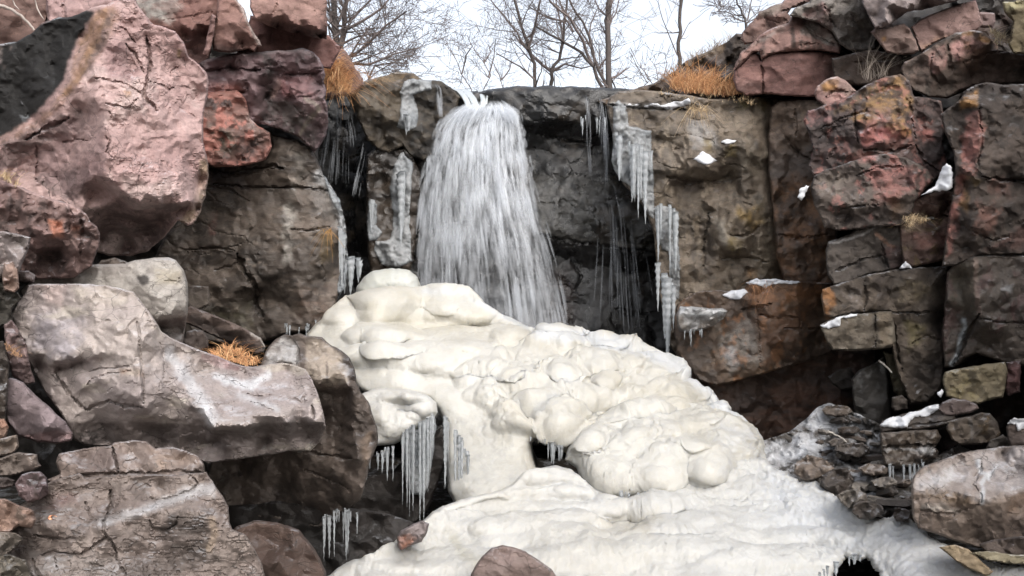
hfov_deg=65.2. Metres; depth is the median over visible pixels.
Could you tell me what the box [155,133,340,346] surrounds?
cliff wall
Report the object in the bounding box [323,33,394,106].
grass tuft
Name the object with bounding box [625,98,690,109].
snow patch
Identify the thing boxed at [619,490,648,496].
icicle curtain
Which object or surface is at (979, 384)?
boulder
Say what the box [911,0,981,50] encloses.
cliff block
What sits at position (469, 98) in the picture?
waterfall
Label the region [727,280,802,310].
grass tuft
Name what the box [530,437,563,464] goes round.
icicle curtain
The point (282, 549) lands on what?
boulder
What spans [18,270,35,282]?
stone
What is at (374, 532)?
boulder
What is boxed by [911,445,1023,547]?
boulder
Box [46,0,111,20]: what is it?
cliff block
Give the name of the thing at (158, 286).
boulder
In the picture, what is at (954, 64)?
cliff block
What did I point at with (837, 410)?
stone
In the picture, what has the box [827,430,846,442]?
driftwood stick
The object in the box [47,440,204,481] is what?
rock ledge
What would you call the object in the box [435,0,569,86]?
bare tree
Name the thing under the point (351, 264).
icicle curtain
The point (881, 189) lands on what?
cliff block
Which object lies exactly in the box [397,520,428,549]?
stone
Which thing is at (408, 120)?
icicle curtain
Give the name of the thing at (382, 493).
boulder
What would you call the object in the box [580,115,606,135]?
icicle curtain
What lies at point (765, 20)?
cliff block
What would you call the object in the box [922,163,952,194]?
snow patch
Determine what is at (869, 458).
stone
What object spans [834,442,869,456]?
stone
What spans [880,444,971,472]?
rock
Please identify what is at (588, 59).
bare tree
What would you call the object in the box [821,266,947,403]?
cliff block
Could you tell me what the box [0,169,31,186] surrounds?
grass tuft
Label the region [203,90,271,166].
cliff block
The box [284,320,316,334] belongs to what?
icicle curtain
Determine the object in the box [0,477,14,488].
stone
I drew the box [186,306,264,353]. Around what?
rock slab
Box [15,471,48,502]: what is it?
stone
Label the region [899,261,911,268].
snow patch
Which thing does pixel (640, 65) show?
bare shrub
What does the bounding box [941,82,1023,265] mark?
cliff block
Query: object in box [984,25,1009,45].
grass tuft
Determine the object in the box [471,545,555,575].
boulder
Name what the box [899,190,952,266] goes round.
cliff block
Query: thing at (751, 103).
grass tuft
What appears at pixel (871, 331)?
cliff block
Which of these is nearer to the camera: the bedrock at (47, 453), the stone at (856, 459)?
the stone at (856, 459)
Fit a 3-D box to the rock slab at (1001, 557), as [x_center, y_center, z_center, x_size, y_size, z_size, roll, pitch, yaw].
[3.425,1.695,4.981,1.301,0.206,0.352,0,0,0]
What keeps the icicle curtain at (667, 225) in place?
hanging from the cliff wall at (722, 205)
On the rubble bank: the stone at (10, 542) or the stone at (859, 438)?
the stone at (859, 438)
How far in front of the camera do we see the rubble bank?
8.07 m
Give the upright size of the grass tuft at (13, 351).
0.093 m
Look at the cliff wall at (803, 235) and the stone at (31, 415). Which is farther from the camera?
the cliff wall at (803, 235)
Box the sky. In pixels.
[238,0,795,90]
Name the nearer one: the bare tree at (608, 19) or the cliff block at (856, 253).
the cliff block at (856, 253)
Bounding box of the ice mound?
[306,268,765,501]
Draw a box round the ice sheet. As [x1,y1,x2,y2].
[328,456,1023,575]
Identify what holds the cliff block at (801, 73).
on the bedrock at (1004, 410)
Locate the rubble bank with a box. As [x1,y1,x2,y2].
[764,403,927,532]
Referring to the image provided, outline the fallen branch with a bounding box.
[0,0,43,30]
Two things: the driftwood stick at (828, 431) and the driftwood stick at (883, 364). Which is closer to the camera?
the driftwood stick at (828, 431)
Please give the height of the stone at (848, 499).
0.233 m
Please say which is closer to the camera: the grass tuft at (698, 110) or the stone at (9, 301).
the stone at (9, 301)
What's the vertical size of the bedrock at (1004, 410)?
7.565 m
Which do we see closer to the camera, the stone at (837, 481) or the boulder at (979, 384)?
the stone at (837, 481)
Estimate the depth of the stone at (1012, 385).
7.59 m
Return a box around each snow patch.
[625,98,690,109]
[693,151,716,164]
[721,139,736,143]
[723,289,747,298]
[746,278,799,288]
[797,185,808,200]
[820,313,857,328]
[880,404,938,427]
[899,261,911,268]
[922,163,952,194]
[937,389,943,397]
[1007,418,1023,430]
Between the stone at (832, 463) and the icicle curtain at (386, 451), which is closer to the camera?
the icicle curtain at (386, 451)
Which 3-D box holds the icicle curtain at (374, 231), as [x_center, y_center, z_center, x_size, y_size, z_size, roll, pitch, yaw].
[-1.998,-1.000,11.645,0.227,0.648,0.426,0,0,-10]
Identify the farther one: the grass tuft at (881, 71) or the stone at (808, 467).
the grass tuft at (881, 71)
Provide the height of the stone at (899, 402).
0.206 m
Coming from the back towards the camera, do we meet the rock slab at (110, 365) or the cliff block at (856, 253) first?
the cliff block at (856, 253)
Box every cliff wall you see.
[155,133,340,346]
[318,85,679,445]
[606,90,840,355]
[767,98,837,285]
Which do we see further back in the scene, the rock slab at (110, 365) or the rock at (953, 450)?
the rock at (953, 450)
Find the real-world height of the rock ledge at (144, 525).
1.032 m
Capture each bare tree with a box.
[248,0,485,85]
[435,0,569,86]
[491,0,628,86]
[498,0,638,87]
[543,0,655,83]
[579,0,660,87]
[654,0,709,67]
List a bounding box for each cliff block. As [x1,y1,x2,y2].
[0,0,46,43]
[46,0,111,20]
[135,0,216,62]
[198,48,327,151]
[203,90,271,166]
[212,0,261,52]
[237,15,341,68]
[250,0,326,38]
[347,72,459,160]
[366,148,420,271]
[674,281,832,385]
[733,16,840,70]
[733,51,840,96]
[740,0,809,44]
[789,0,875,50]
[803,74,946,178]
[810,154,934,229]
[820,311,895,350]
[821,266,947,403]
[825,226,903,284]
[832,50,901,85]
[862,0,957,27]
[871,24,918,54]
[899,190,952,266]
[901,30,1023,98]
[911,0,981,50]
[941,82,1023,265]
[942,255,1023,367]
[1002,0,1023,53]
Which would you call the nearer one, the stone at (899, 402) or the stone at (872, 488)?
the stone at (872, 488)
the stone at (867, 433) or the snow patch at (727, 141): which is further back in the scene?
the snow patch at (727, 141)
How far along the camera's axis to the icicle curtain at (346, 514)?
5.60 m
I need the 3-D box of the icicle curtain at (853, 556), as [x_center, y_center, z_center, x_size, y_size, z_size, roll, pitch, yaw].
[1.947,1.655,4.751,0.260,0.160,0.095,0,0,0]
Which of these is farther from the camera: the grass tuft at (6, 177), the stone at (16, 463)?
the grass tuft at (6, 177)
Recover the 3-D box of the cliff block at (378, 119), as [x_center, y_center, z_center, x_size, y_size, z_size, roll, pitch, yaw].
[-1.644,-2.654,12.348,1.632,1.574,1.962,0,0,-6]
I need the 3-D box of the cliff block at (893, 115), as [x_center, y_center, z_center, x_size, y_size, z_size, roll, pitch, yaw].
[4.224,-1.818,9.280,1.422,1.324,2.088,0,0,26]
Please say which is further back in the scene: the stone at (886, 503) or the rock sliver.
the rock sliver
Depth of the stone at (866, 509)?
5.85 m
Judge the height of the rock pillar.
0.886 m
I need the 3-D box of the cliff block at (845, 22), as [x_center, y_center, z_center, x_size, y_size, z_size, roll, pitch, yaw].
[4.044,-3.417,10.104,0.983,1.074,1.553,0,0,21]
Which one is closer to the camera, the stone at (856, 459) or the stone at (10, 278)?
the stone at (10, 278)
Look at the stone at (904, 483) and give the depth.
6.76 m
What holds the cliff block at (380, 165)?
attached to the cliff wall at (567, 237)
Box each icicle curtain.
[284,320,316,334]
[322,508,357,555]
[324,176,347,297]
[344,256,362,294]
[366,446,394,479]
[367,199,381,240]
[374,152,412,267]
[397,78,431,134]
[400,414,435,518]
[443,415,469,486]
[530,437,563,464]
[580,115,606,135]
[611,100,654,223]
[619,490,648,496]
[654,203,680,298]
[655,262,676,352]
[684,328,702,342]
[818,553,861,575]
[888,459,923,479]
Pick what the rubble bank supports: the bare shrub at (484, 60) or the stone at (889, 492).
the stone at (889, 492)
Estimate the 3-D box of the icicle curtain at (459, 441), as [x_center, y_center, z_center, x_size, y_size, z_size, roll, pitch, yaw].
[-0.480,1.481,6.946,0.241,0.760,0.090,0,0,4]
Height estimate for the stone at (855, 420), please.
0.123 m
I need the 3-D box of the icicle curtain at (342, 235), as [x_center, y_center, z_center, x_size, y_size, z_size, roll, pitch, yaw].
[-2.157,-0.625,9.785,0.294,1.538,0.626,0,0,-10]
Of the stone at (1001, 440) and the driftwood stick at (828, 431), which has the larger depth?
the driftwood stick at (828, 431)
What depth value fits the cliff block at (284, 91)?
8.96 m
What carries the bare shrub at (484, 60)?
on the ground
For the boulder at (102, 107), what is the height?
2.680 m
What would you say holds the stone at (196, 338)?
on the boulder at (158, 286)
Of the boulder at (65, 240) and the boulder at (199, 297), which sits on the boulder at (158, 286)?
the boulder at (65, 240)
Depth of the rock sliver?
8.42 m
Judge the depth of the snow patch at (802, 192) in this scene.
8.39 m
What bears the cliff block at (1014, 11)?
on the cliff block at (954, 64)
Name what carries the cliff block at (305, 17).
on the cliff block at (326, 51)
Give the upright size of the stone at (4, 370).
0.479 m
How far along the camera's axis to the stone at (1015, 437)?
6.58 m
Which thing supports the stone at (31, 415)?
on the rock slab at (110, 365)
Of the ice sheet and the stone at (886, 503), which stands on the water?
the ice sheet
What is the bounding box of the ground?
[0,442,1020,571]
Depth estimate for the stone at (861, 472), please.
7.29 m
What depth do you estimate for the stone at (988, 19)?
9.42 m
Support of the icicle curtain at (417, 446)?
hanging from the ice mound
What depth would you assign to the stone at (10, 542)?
3.35 m
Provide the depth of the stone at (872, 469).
6.93 m
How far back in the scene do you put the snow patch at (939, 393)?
7.38 m
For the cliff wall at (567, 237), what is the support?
on the ground
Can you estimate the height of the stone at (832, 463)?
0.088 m
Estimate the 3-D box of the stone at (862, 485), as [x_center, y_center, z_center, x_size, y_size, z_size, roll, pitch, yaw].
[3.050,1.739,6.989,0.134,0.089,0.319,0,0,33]
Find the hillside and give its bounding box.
[597,33,759,104]
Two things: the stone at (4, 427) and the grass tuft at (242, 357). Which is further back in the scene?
the grass tuft at (242, 357)
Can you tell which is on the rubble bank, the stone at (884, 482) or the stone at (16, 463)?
the stone at (884, 482)
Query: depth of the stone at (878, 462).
7.29 m
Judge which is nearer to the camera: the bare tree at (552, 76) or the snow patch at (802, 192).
the snow patch at (802, 192)
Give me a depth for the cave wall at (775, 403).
9.97 m
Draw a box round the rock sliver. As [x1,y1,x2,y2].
[203,14,215,55]
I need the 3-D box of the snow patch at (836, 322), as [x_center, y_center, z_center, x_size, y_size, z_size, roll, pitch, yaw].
[3.431,0.346,8.355,0.434,0.171,0.194,0,0,0]
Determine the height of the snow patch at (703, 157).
0.196 m
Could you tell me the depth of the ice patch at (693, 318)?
9.21 m
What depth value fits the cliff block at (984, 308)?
7.88 m
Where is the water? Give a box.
[833,572,879,575]
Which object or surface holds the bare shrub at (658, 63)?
on the hillside
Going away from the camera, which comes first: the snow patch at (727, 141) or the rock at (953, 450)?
the rock at (953, 450)
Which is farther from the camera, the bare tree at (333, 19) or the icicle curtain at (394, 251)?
the bare tree at (333, 19)
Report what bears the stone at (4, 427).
on the stone at (9, 445)
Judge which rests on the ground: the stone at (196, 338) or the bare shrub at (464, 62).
the bare shrub at (464, 62)
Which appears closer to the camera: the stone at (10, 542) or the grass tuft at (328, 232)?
the stone at (10, 542)
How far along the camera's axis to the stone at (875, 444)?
7.88 m
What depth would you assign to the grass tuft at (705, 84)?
10.51 m
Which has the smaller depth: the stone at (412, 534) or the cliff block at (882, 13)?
the stone at (412, 534)
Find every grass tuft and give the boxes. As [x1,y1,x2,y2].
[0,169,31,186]
[4,342,31,356]
[203,337,264,365]
[312,226,343,257]
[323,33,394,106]
[614,51,741,96]
[649,87,757,105]
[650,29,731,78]
[666,99,725,143]
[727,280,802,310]
[784,24,941,81]
[875,211,938,228]
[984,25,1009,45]
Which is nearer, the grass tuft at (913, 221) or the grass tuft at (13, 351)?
the grass tuft at (13, 351)
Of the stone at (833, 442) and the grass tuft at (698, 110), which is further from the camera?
the grass tuft at (698, 110)
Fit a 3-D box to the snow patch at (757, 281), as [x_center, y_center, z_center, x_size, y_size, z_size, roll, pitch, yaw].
[3.142,-0.055,9.558,0.676,0.126,0.241,0,0,5]
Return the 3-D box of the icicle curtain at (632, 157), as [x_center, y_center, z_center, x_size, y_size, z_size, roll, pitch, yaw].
[1.560,-1.618,10.152,0.591,1.645,0.576,0,0,0]
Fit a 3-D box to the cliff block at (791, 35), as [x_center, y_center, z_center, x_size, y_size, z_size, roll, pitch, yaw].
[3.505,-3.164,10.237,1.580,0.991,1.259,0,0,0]
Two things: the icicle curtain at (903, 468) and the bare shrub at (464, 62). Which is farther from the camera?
the bare shrub at (464, 62)
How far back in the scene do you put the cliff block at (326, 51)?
9.34 m
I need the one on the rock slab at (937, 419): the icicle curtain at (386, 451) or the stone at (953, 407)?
the stone at (953, 407)
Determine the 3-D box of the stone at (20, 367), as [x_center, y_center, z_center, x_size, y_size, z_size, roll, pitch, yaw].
[-2.833,0.360,4.596,0.145,0.372,0.738,0,0,-32]
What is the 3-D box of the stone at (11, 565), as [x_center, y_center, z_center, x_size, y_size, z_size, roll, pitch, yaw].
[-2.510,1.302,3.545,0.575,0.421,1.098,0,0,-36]
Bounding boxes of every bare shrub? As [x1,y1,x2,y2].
[431,16,499,90]
[446,7,521,90]
[482,37,545,88]
[595,35,662,85]
[631,40,675,83]
[693,0,773,27]
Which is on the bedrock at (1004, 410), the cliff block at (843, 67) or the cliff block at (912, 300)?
the cliff block at (843, 67)
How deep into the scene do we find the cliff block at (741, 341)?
9.54 m
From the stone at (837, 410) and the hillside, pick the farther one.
the hillside
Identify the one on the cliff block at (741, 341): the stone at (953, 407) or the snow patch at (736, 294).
the snow patch at (736, 294)
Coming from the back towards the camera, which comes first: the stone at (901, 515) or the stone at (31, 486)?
the stone at (901, 515)
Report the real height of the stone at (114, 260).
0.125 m
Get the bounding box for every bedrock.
[0,19,363,482]
[715,0,1023,453]
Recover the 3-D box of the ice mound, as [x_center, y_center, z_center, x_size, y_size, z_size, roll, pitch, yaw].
[0.072,1.032,8.489,5.033,2.546,3.665,0,0,12]
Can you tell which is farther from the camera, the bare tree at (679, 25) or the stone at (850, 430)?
the bare tree at (679, 25)
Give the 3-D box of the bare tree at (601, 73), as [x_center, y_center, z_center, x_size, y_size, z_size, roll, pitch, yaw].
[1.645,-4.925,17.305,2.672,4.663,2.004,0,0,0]
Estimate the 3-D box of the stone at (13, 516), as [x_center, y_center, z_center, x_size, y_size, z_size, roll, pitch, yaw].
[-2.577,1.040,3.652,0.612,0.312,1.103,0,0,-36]
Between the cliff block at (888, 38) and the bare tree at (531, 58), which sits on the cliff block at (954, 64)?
the cliff block at (888, 38)
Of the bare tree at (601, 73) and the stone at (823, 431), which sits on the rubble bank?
the stone at (823, 431)
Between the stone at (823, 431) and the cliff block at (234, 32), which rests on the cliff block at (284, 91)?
the cliff block at (234, 32)
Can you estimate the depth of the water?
6.53 m
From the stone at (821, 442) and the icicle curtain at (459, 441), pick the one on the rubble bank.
the stone at (821, 442)
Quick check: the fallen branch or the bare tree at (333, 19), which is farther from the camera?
the bare tree at (333, 19)
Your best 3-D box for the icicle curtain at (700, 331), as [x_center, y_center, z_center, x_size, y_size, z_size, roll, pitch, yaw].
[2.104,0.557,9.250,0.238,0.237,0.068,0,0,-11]
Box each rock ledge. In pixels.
[9,472,264,575]
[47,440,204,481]
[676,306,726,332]
[880,430,940,468]
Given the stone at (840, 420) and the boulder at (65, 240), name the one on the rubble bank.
the stone at (840, 420)
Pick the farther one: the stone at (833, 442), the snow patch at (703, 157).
the snow patch at (703, 157)
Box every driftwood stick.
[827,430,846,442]
[878,360,891,372]
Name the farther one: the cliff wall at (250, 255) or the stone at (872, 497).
the cliff wall at (250, 255)
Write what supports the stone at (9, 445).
on the stone at (16, 463)
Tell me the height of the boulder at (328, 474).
1.725 m
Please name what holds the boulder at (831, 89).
on the cliff block at (893, 115)
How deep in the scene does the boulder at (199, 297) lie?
8.21 m
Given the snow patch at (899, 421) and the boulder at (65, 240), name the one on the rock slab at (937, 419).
the snow patch at (899, 421)
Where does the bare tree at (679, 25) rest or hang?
on the hillside
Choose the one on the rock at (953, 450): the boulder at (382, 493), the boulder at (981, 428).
the boulder at (981, 428)
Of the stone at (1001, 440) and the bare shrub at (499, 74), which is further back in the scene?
the bare shrub at (499, 74)
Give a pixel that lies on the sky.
(697, 29)
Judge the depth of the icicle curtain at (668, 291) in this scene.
9.76 m
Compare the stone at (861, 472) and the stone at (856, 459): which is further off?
the stone at (856, 459)
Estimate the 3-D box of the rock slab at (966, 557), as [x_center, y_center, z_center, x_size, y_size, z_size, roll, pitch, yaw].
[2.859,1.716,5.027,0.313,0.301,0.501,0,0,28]
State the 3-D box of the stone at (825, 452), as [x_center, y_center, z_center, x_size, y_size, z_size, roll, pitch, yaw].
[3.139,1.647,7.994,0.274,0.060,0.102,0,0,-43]
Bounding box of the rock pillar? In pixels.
[851,357,890,423]
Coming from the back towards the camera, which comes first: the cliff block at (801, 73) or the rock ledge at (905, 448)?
the cliff block at (801, 73)
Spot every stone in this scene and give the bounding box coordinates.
[0,231,30,277]
[0,282,20,325]
[0,341,9,420]
[0,419,8,437]
[0,435,18,455]
[0,452,40,475]
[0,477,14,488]
[0,499,35,531]
[0,532,24,554]
[0,554,31,575]
[2,261,18,292]
[4,320,34,384]
[6,378,72,443]
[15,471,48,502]
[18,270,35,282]
[98,257,127,263]
[183,329,207,349]
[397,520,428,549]
[794,455,834,480]
[815,440,823,444]
[817,429,832,435]
[819,449,832,455]
[820,468,853,494]
[822,405,851,416]
[827,438,848,446]
[828,367,853,390]
[828,461,835,466]
[829,416,848,424]
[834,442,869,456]
[835,452,851,461]
[836,489,867,508]
[837,426,859,434]
[838,433,866,442]
[847,415,861,423]
[849,456,866,463]
[851,480,870,492]
[852,501,884,518]
[854,469,878,475]
[858,463,887,475]
[859,430,871,435]
[859,454,882,462]
[867,484,880,491]
[868,495,883,501]
[869,442,880,446]
[870,460,882,464]
[871,477,897,488]
[876,486,898,497]
[876,498,911,509]
[883,351,906,395]
[891,395,907,411]
[893,507,910,521]
[897,479,910,487]
[938,398,978,415]
[979,12,995,27]
[979,536,1023,554]
[986,434,1009,448]
[1005,360,1020,395]
[1006,424,1023,445]
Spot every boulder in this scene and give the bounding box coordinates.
[0,0,208,255]
[0,180,99,279]
[21,257,187,342]
[188,285,209,309]
[204,427,443,522]
[208,333,377,527]
[228,501,413,575]
[234,520,325,575]
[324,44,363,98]
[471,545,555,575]
[814,76,855,104]
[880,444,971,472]
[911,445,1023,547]
[942,362,1007,403]
[947,412,999,444]
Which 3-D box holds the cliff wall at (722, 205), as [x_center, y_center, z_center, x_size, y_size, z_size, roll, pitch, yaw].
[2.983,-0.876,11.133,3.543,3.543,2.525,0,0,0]
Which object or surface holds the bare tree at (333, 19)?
on the ground
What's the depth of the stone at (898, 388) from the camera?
8.64 m
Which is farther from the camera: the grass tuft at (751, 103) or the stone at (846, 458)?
the grass tuft at (751, 103)
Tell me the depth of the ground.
10.08 m
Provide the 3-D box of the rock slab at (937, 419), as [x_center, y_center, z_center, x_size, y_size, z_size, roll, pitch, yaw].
[3.881,1.248,7.628,0.635,0.358,1.144,0,0,28]
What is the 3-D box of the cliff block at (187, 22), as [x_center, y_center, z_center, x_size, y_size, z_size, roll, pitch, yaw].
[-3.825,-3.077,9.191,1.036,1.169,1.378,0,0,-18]
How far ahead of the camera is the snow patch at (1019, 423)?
6.56 m
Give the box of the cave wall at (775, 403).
[691,350,874,439]
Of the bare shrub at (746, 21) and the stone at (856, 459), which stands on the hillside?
the bare shrub at (746, 21)
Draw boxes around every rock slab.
[12,284,325,462]
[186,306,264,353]
[879,408,955,431]
[939,545,993,575]
[972,551,1023,563]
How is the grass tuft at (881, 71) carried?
on the cliff block at (893, 115)
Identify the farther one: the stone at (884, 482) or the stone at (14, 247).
the stone at (884, 482)
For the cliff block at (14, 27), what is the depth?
8.48 m

